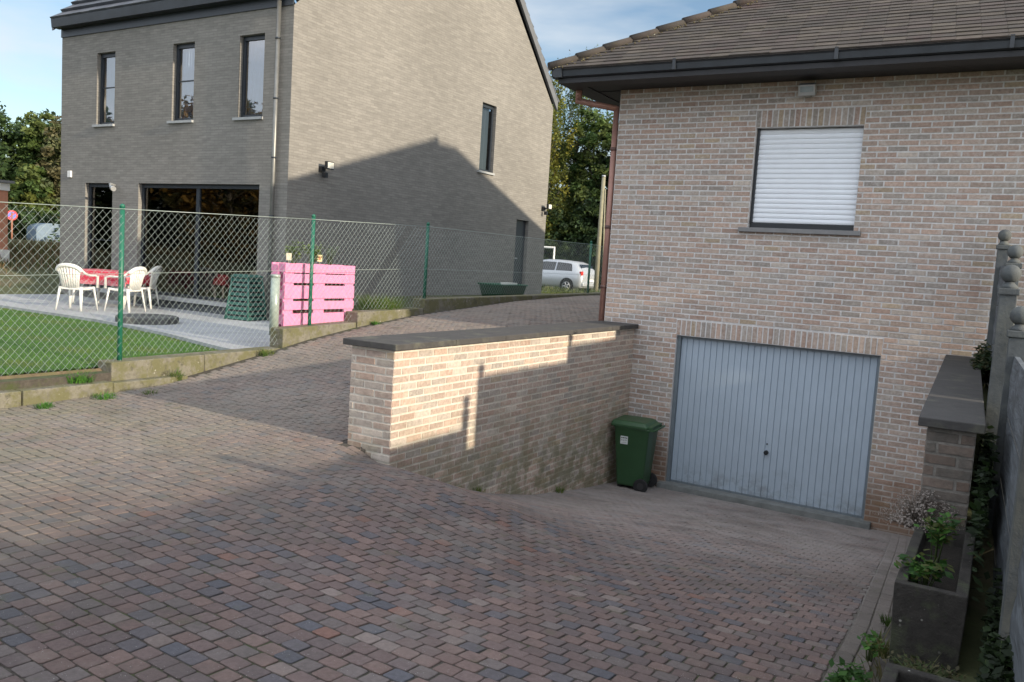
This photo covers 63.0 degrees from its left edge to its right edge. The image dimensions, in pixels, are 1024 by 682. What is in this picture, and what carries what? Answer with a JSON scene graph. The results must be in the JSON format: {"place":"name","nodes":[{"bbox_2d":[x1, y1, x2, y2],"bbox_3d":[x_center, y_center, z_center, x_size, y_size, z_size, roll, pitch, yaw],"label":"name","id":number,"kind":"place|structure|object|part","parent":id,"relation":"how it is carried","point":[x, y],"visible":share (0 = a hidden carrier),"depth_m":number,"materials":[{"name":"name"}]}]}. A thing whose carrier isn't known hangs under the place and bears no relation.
{"place":"outdoors","nodes":[
{"label":"outdoors","id":0,"kind":"place"},
{"bbox_2d":[0,307,216,374],"bbox_3d":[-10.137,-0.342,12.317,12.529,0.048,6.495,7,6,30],"label":"lawn","id":1,"kind":"structure","parent":0,"point":[75,343],"depth_m":11.37,"materials":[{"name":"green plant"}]},
{"bbox_2d":[0,294,269,349],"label":"terrace","id":2,"kind":"structure","parent":0,"point":[18,300],"depth_m":14.95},
{"bbox_2d":[55,263,98,311],"bbox_3d":[-8.192,-1.019,15.674,0.602,0.885,0.626,4,5,2],"label":"garden chair","id":3,"kind":"object","parent":2,"relation":"on","point":[74,282],"visible":0.88,"depth_m":15.47,"materials":[{"name":"white plastic"}]},
{"bbox_2d":[71,284,146,306],"bbox_3d":[-8.275,-1.085,17.209,1.240,0.717,0.900,5,5,10],"label":"garden table","id":4,"kind":"object","parent":2,"relation":"on","point":[98,293],"visible":0.28,"depth_m":17.49,"materials":[{"name":"white plastic"}]},
{"bbox_2d":[65,269,153,290],"bbox_3d":[-8.266,-1.223,17.196,1.346,0.453,1.003,5,5,10],"label":"tablecloth","id":5,"kind":"object","parent":4,"relation":"on","point":[105,272],"visible":0.38,"depth_m":16.72,"materials":[{"name":"fabric"}]},
{"bbox_2d":[104,266,146,312],"bbox_3d":[-7.407,-1.011,16.111,0.626,0.885,0.602,5,5,12],"label":"garden chair","id":6,"kind":"object","parent":2,"relation":"on","point":[135,281],"visible":0.84,"depth_m":15.95,"materials":[{"name":"white plastic"}]},
{"bbox_2d":[125,266,161,308],"bbox_3d":[-7.556,-1.121,17.180,0.626,0.885,0.602,3,5,-5],"label":"garden chair","id":7,"kind":"object","parent":2,"relation":"on","point":[153,274],"visible":0.79,"depth_m":17.07,"materials":[{"name":"white plastic"}]},
{"bbox_2d":[115,313,178,324],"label":"round slab","id":8,"kind":"structure","parent":2,"relation":"on","point":[153,319],"depth_m":13.98,"materials":[{"name":"concrete"}]},
{"bbox_2d":[224,274,266,320],"bbox_3d":[-5.058,-0.834,15.933,0.578,0.862,0.578,6,6,22],"label":"compost bin","id":9,"kind":"object","parent":2,"relation":"on","point":[241,304],"visible":0.93,"depth_m":15.77,"materials":[{"name":"green plastic"}]},
{"bbox_2d":[0,0,734,188],"label":"sky","id":10,"kind":"structure","parent":0,"point":[30,50],"materials":[{"name":"blue"}]},
{"bbox_2d":[0,295,890,681],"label":"driveway","id":11,"kind":"structure","parent":0,"point":[268,427],"depth_m":4.96,"materials":[{"name":"brown brick"}]},
{"bbox_2d":[33,401,55,408],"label":"grass tuft","id":12,"kind":"object","parent":11,"relation":"on","point":[45,404],"visible":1,"depth_m":8.23,"materials":[{"name":"green plant"}]},
{"bbox_2d":[91,391,121,399],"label":"grass tuft","id":13,"kind":"object","parent":11,"relation":"on","point":[105,395],"visible":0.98,"depth_m":8.81,"materials":[{"name":"green plant"}]},
{"bbox_2d":[138,388,158,394],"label":"grass tuft","id":14,"kind":"object","parent":11,"relation":"on","point":[147,392],"visible":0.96,"depth_m":9.11,"materials":[{"name":"green plant"}]},
{"bbox_2d":[556,483,565,492],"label":"grass tuft","id":15,"kind":"object","parent":11,"relation":"on","point":[558,490],"visible":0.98,"depth_m":9.84,"materials":[{"name":"green plant"}]},
{"bbox_2d":[611,415,665,491],"bbox_3d":[1.651,1.494,11.069,0.609,0.925,0.524,6,6,26],"label":"wheelie bin","id":16,"kind":"object","parent":11,"relation":"on","point":[635,440],"visible":0.98,"depth_m":10.90,"materials":[{"name":"green plastic"}]},
{"bbox_2d":[0,239,993,681],"bbox_3d":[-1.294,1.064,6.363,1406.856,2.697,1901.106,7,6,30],"label":"ground","id":17,"kind":"structure","parent":0,"point":[968,663],"depth_m":4.89,"materials":[{"name":"soil"}]},
{"bbox_2d":[0,180,14,261],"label":"brick outbuilding","id":18,"kind":"structure","parent":17,"relation":"on","point":[4,187],"depth_m":22.01,"materials":[{"name":"red brick"}]},
{"bbox_2d":[8,210,17,238],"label":"no parking sign","id":19,"kind":"object","parent":17,"relation":"on","point":[11,217],"visible":0.73,"depth_m":44.94,"materials":[{"name":"metal"}]},
{"bbox_2d":[0,101,35,180],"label":"tree","id":20,"kind":"object","parent":17,"relation":"on","point":[7,165],"visible":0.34,"depth_m":50.18,"materials":[{"name":"green plant"}]},
{"bbox_2d":[0,232,59,287],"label":"rough growth","id":21,"kind":"object","parent":17,"relation":"on","point":[21,254],"visible":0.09,"depth_m":23.31,"materials":[{"name":"green plant"}]},
{"bbox_2d":[5,162,58,238],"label":"tree","id":22,"kind":"object","parent":17,"relation":"on","point":[24,188],"visible":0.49,"depth_m":47.78,"materials":[{"name":"green plant"}]},
{"bbox_2d":[8,203,55,239],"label":"bush","id":23,"kind":"object","parent":17,"relation":"on","point":[25,224],"visible":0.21,"depth_m":46.48,"materials":[{"name":"green plant"}]},
{"bbox_2d":[5,108,60,171],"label":"tree","id":24,"kind":"object","parent":17,"relation":"on","point":[24,122],"visible":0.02,"depth_m":54.31,"materials":[{"name":"green plant"}]},
{"bbox_2d":[6,111,60,201],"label":"tree","id":25,"kind":"object","parent":17,"relation":"on","point":[33,137],"visible":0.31,"depth_m":50.30,"materials":[{"name":"green plant"}]},
{"bbox_2d":[26,223,59,241],"bbox_3d":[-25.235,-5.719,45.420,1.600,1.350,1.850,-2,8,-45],"label":"car","id":26,"kind":"object","parent":17,"relation":"on","point":[40,234],"visible":0.6,"depth_m":44.59,"materials":[{"name":"white metal"}]},
{"bbox_2d":[35,115,60,219],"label":"tree","id":27,"kind":"object","parent":17,"relation":"on","point":[52,168],"visible":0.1,"depth_m":49.32,"materials":[{"name":"green plant"}]},
{"bbox_2d":[43,206,59,241],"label":"bush","id":28,"kind":"object","parent":17,"relation":"on","point":[50,217],"visible":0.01,"depth_m":45.09,"materials":[{"name":"green plant"}]},
{"bbox_2d":[0,374,187,408],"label":"kerb","id":29,"kind":"structure","parent":17,"relation":"on","point":[11,398],"depth_m":8.69,"materials":[{"name":"concrete"}]},
{"bbox_2d":[0,368,101,379],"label":"soil bank","id":30,"kind":"structure","parent":29,"relation":"on","point":[45,374],"depth_m":8.78,"materials":[{"name":"brown soil"}]},
{"bbox_2d":[57,368,96,383],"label":"grass tuft","id":31,"kind":"object","parent":30,"relation":"on","point":[80,379],"visible":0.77,"depth_m":8.84,"materials":[{"name":"green plant"}]},
{"bbox_2d":[166,367,185,380],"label":"grass tuft","id":32,"kind":"object","parent":17,"relation":"on","point":[178,373],"visible":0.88,"depth_m":9.83,"materials":[{"name":"green plant"}]},
{"bbox_2d":[98,346,279,380],"bbox_3d":[-3.895,0.381,10.352,0.255,0.475,2.494,7,6,30],"label":"fence footing","id":33,"kind":"object","parent":17,"relation":"on","point":[193,363],"visible":0.42,"depth_m":9.91,"materials":[{"name":"concrete"}]},
{"bbox_2d":[257,348,276,356],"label":"grass tuft","id":34,"kind":"object","parent":17,"relation":"on","point":[263,353],"visible":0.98,"depth_m":10.96,"materials":[{"name":"green plant"}]},
{"bbox_2d":[50,0,559,319],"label":"grey house","id":35,"kind":"structure","parent":17,"relation":"on","point":[371,112],"depth_m":18.37,"materials":[{"name":"brick"}]},
{"bbox_2d":[88,183,111,287],"bbox_3d":[-9.317,-2.393,19.023,1.010,2.357,0.053,7,6,31],"label":"back door","id":36,"kind":"structure","parent":35,"relation":"in","point":[91,185],"depth_m":19.20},
{"bbox_2d":[92,53,114,126],"bbox_3d":[-8.994,-5.581,18.616,0.768,1.620,0.274,7,6,30],"label":"window","id":37,"kind":"structure","parent":35,"relation":"in","point":[110,62],"depth_m":18.74,"materials":[{"name":"clear glass"}]},
{"bbox_2d":[167,43,194,123],"bbox_3d":[-6.753,-5.313,17.278,0.788,1.620,0.274,7,6,30],"label":"window","id":38,"kind":"structure","parent":35,"relation":"in","point":[188,50],"depth_m":17.40,"materials":[{"name":"clear glass"}]},
{"bbox_2d":[140,184,258,301],"bbox_3d":[-6.502,-2.056,17.342,3.734,2.357,0.053,7,6,31],"label":"sliding door","id":39,"kind":"structure","parent":35,"relation":"in","point":[199,187],"depth_m":17.38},
{"bbox_2d":[232,34,264,120],"bbox_3d":[-5.035,-5.108,16.251,0.805,1.620,0.274,7,6,30],"label":"window","id":40,"kind":"structure","parent":35,"relation":"in","point":[256,43],"depth_m":16.37,"materials":[{"name":"clear glass"}]},
{"bbox_2d":[477,103,494,175],"bbox_3d":[-0.707,-5.176,21.429,0.274,1.754,0.770,7,6,30],"label":"window","id":41,"kind":"structure","parent":35,"relation":"in","point":[485,111],"depth_m":21.64,"materials":[{"name":"clear glass"}]},
{"bbox_2d":[513,220,525,283],"bbox_3d":[0.166,-2.351,23.458,0.109,2.062,0.660,7,6,30],"label":"side door","id":42,"kind":"structure","parent":35,"relation":"in","point":[520,225],"depth_m":23.52,"materials":[{"name":"grey metal"}]},
{"bbox_2d":[271,262,354,326],"bbox_3d":[-2.930,-0.686,12.387,0.280,0.905,1.460,7,6,30],"label":"pallet planter","id":43,"kind":"object","parent":17,"relation":"on","point":[295,309],"visible":0.74,"depth_m":12.23,"materials":[{"name":"pink paint"}]},
{"bbox_2d":[286,253,291,262],"bbox_3d":[-3.168,-1.116,11.852,0.010,0.260,0.100,7,6,30],"label":"plant label","id":44,"kind":"object","parent":43,"relation":"in","point":[288,256],"visible":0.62,"depth_m":11.84,"materials":[{"name":"beige plastic"}]},
{"bbox_2d":[284,239,304,262],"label":"potted herb","id":45,"kind":"object","parent":43,"relation":"on","point":[292,248],"visible":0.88,"depth_m":11.97,"materials":[{"name":"green plant"}]},
{"bbox_2d":[303,244,323,261],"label":"potted herb","id":46,"kind":"object","parent":43,"relation":"on","point":[317,252],"visible":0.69,"depth_m":12.29,"materials":[{"name":"green plant"}]},
{"bbox_2d":[323,242,339,264],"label":"potted herb","id":47,"kind":"object","parent":43,"relation":"on","point":[328,254],"visible":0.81,"depth_m":12.61,"materials":[{"name":"green plant"}]},
{"bbox_2d":[270,321,355,348],"bbox_3d":[-2.859,0.130,12.080,0.255,0.780,1.484,7,6,30],"label":"fence footing","id":48,"kind":"object","parent":17,"relation":"on","point":[285,336],"visible":0.42,"depth_m":11.69,"materials":[{"name":"concrete"}]},
{"bbox_2d":[269,274,280,334],"bbox_3d":[-3.279,-0.502,11.545,0.132,0.842,0.132,7,6,30],"label":"corner post","id":49,"kind":"object","parent":48,"relation":"on","point":[277,291],"visible":0.93,"depth_m":11.49,"materials":[{"name":"grey concrete"}]},
{"bbox_2d":[345,307,422,326],"bbox_3d":[-2.045,-0.043,13.444,0.255,0.970,1.654,7,6,30],"label":"fence footing","id":50,"kind":"object","parent":17,"relation":"on","point":[360,318],"visible":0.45,"depth_m":13.07,"materials":[{"name":"concrete"}]},
{"bbox_2d":[355,293,419,309],"bbox_3d":[-2.134,-0.618,13.678,1.272,0.378,1.321,2,6,-21],"label":"grass tuft","id":51,"kind":"object","parent":50,"relation":"on","point":[377,303],"visible":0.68,"depth_m":13.48,"materials":[{"name":"green plant"}]},
{"bbox_2d":[343,321,638,494],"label":"retaining wall","id":52,"kind":"structure","parent":17,"relation":"on","point":[530,410],"depth_m":8.55,"materials":[{"name":"brick"}]},
{"bbox_2d":[477,282,527,295],"bbox_3d":[-0.215,-1.186,19.544,0.720,0.370,1.220,7,6,30],"label":"garden tub","id":53,"kind":"object","parent":17,"relation":"on","point":[485,286],"visible":0.84,"depth_m":19.14,"materials":[{"name":"green plastic"}]},
{"bbox_2d":[413,292,599,313],"bbox_3d":[0.570,-0.433,17.854,0.255,1.250,8.574,7,6,30],"label":"fence footing","id":54,"kind":"object","parent":17,"relation":"on","point":[433,304],"visible":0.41,"depth_m":15.30,"materials":[{"name":"concrete"}]},
{"bbox_2d":[0,202,608,375],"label":"chain link fence","id":55,"kind":"object","parent":54,"relation":"on","point":[120,271],"visible":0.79,"depth_m":10.71,"materials":[{"name":"green metal"}]},
{"bbox_2d":[544,246,554,258],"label":"goal frame","id":56,"kind":"object","parent":17,"relation":"on","point":[553,250],"visible":0.09,"depth_m":44.93,"materials":[{"name":"white paint"}]},
{"bbox_2d":[543,208,582,259],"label":"bush","id":57,"kind":"object","parent":17,"relation":"on","point":[562,225],"visible":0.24,"depth_m":50.69,"materials":[{"name":"green plant"}]},
{"bbox_2d":[545,140,584,252],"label":"tree","id":58,"kind":"object","parent":17,"relation":"on","point":[559,178],"visible":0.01,"depth_m":56.29,"materials":[{"name":"green plant"}]},
{"bbox_2d":[544,71,586,257],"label":"birch tree","id":59,"kind":"object","parent":17,"relation":"on","point":[554,179],"visible":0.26,"depth_m":50.88,"materials":[{"name":"green plant"}]},
{"bbox_2d":[546,197,606,278],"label":"bush","id":60,"kind":"object","parent":17,"relation":"on","point":[590,228],"visible":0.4,"depth_m":50.37,"materials":[{"name":"green plant"}]},
{"bbox_2d":[548,45,610,219],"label":"birch tree","id":61,"kind":"object","parent":17,"relation":"on","point":[571,112],"visible":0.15,"depth_m":53.46,"materials":[{"name":"green plant"}]},
{"bbox_2d":[550,108,618,267],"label":"tree","id":62,"kind":"object","parent":17,"relation":"on","point":[587,187],"visible":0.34,"depth_m":51.46,"materials":[{"name":"green plant"}]},
{"bbox_2d":[586,243,602,255],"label":"bush","id":63,"kind":"object","parent":17,"relation":"on","point":[593,252],"visible":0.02,"depth_m":48.82,"materials":[{"name":"green plant"}]},
{"bbox_2d":[584,217,611,288],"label":"bush","id":64,"kind":"object","parent":17,"relation":"on","point":[591,238],"visible":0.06,"depth_m":49.64,"materials":[{"name":"green plant"}]},
{"bbox_2d":[593,175,605,291],"bbox_3d":[3.653,-4.129,33.997,0.405,5.160,0.210,4,5,5],"label":"utility pole","id":65,"kind":"object","parent":17,"relation":"on","point":[602,207],"visible":0.78,"depth_m":33.90,"materials":[{"name":"brown wood"}]},
{"bbox_2d":[592,125,618,265],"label":"tree","id":66,"kind":"object","parent":17,"relation":"on","point":[598,182],"visible":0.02,"depth_m":52.41,"materials":[{"name":"green plant"}]},
{"bbox_2d":[547,0,1023,536],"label":"brick house","id":67,"kind":"structure","parent":17,"relation":"on","point":[815,208],"depth_m":10.34,"materials":[{"name":"beige brick"}]},
{"bbox_2d":[666,335,880,518],"bbox_3d":[3.280,1.062,10.750,2.531,2.048,0.092,7,6,30],"label":"garage door","id":68,"kind":"structure","parent":67,"relation":"in","point":[777,423],"depth_m":10.70,"materials":[{"name":"white metal"}]},
{"bbox_2d":[738,128,863,235],"bbox_3d":[3.603,-1.979,10.330,1.460,1.302,0.210,7,6,30],"label":"window","id":69,"kind":"structure","parent":67,"relation":"in","point":[802,177],"depth_m":10.35,"materials":[{"name":"white plastic"}]},
{"bbox_2d":[822,535,906,681],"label":"edging","id":70,"kind":"object","parent":17,"relation":"on","point":[850,644],"visible":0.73,"depth_m":5.30,"materials":[{"name":"grey concrete"}]},
{"bbox_2d":[823,655,872,681],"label":"weed clump","id":71,"kind":"object","parent":70,"relation":"on","point":[843,675],"visible":1,"depth_m":3.42,"materials":[{"name":"green plant"}]},
{"bbox_2d":[862,627,890,658],"bbox_3d":[1.844,1.503,4.147,0.226,0.108,0.229,3,5,-2],"label":"grass tuft","id":72,"kind":"object","parent":70,"relation":"on","point":[882,652],"visible":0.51,"depth_m":4.12,"materials":[{"name":"green plant"}]},
{"bbox_2d":[857,630,884,661],"bbox_3d":[1.645,1.400,3.832,0.127,0.112,0.277,7,6,30],"label":"weed clump","id":73,"kind":"object","parent":17,"relation":"on","point":[867,644],"visible":0.98,"depth_m":3.80,"materials":[{"name":"green plant"}]},
{"bbox_2d":[878,613,891,626],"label":"grass tuft","id":74,"kind":"object","parent":17,"relation":"on","point":[885,621],"visible":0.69,"depth_m":4.87,"materials":[{"name":"green plant"}]},
{"bbox_2d":[854,649,967,681],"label":"grass tuft","id":75,"kind":"object","parent":17,"relation":"on","point":[877,667],"visible":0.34,"depth_m":3.66,"materials":[{"name":"green plant"}]},
{"bbox_2d":[880,662,959,681],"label":"planter trough","id":76,"kind":"object","parent":17,"relation":"on","point":[892,672],"visible":1,"depth_m":3.18,"materials":[{"name":"concrete"}]},
{"bbox_2d":[883,651,969,680],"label":"weed clump","id":77,"kind":"object","parent":17,"relation":"on","point":[948,674],"visible":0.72,"depth_m":3.54,"materials":[{"name":"green plant"}]},
{"bbox_2d":[889,523,975,674],"bbox_3d":[2.168,1.337,4.293,0.300,0.490,1.160,7,6,30],"label":"planter trough","id":78,"kind":"object","parent":17,"relation":"on","point":[929,620],"visible":0.87,"depth_m":3.82,"materials":[{"name":"concrete"}]},
{"bbox_2d":[877,489,969,534],"bbox_3d":[2.384,0.980,4.866,0.476,0.263,0.464,0,6,-32],"label":"dried shrub","id":79,"kind":"object","parent":78,"relation":"in","point":[914,515],"visible":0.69,"depth_m":4.83,"materials":[{"name":"beige plant"}]},
{"bbox_2d":[894,549,954,586],"bbox_3d":[1.938,1.103,3.960,0.319,0.232,0.230,1,6,-24],"label":"trough plant","id":80,"kind":"object","parent":78,"relation":"on","point":[929,568],"visible":0.9,"depth_m":3.95,"materials":[{"name":"green plant"}]},
{"bbox_2d":[913,506,964,562],"bbox_3d":[2.187,1.016,4.292,0.228,0.373,0.333,7,6,30],"label":"trough plant","id":81,"kind":"object","parent":78,"relation":"on","point":[938,529],"visible":0.93,"depth_m":4.25,"materials":[{"name":"green plant"}]},
{"bbox_2d":[918,355,985,530],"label":"retaining wall","id":82,"kind":"structure","parent":17,"relation":"on","point":[952,417],"depth_m":4.83,"materials":[{"name":"brick"}]},
{"bbox_2d":[969,339,991,381],"bbox_3d":[4.773,0.255,8.468,0.260,0.514,1.900,7,6,30],"label":"ivy clump","id":83,"kind":"object","parent":17,"relation":"on","point":[982,360],"visible":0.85,"depth_m":8.21,"materials":[{"name":"green plant"}]},
{"bbox_2d":[966,409,1000,602],"bbox_3d":[3.232,0.899,5.707,0.163,0.957,4.925,7,6,30],"label":"ivy clump","id":84,"kind":"object","parent":17,"relation":"on","point":[983,492],"visible":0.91,"depth_m":4.57,"materials":[{"name":"green plant"}]},
{"bbox_2d":[973,568,1014,681],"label":"ivy clump","id":85,"kind":"object","parent":17,"relation":"on","point":[997,665],"visible":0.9,"depth_m":3.46,"materials":[{"name":"green plant"}]},
{"bbox_2d":[981,229,1023,681],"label":"concrete fence","id":86,"kind":"object","parent":17,"relation":"on","point":[1005,397],"visible":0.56,"depth_m":5.13,"materials":[{"name":"grey concrete"}]},
{"bbox_2d":[541,284,600,293],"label":"verge grass","id":87,"kind":"structure","parent":0,"point":[549,289],"depth_m":26.91,"materials":[{"name":"green plant"}]},
{"label":"road","id":88,"kind":"structure","parent":0,"visible":0},
{"bbox_2d":[542,259,594,292],"bbox_3d":[1.975,-3.122,39.755,4.135,1.532,1.890,7,6,34],"label":"parked car","id":89,"kind":"object","parent":88,"relation":"on","point":[560,270],"visible":0.3,"depth_m":38.59,"materials":[{"name":"silver metal"}]},
{"bbox_3d":[1.674,-3.522,39.046,0.850,0.401,0.161,7,6,34],"label":"side window","id":90,"kind":"part","parent":89,"relation":"part of","materials":[{"name":"black glass"}]},
{"bbox_3d":[2.445,-3.433,38.524,0.880,0.383,0.166,7,6,34],"label":"side window","id":91,"kind":"part","parent":89,"relation":"part of","materials":[{"name":"black glass"}]}
]}

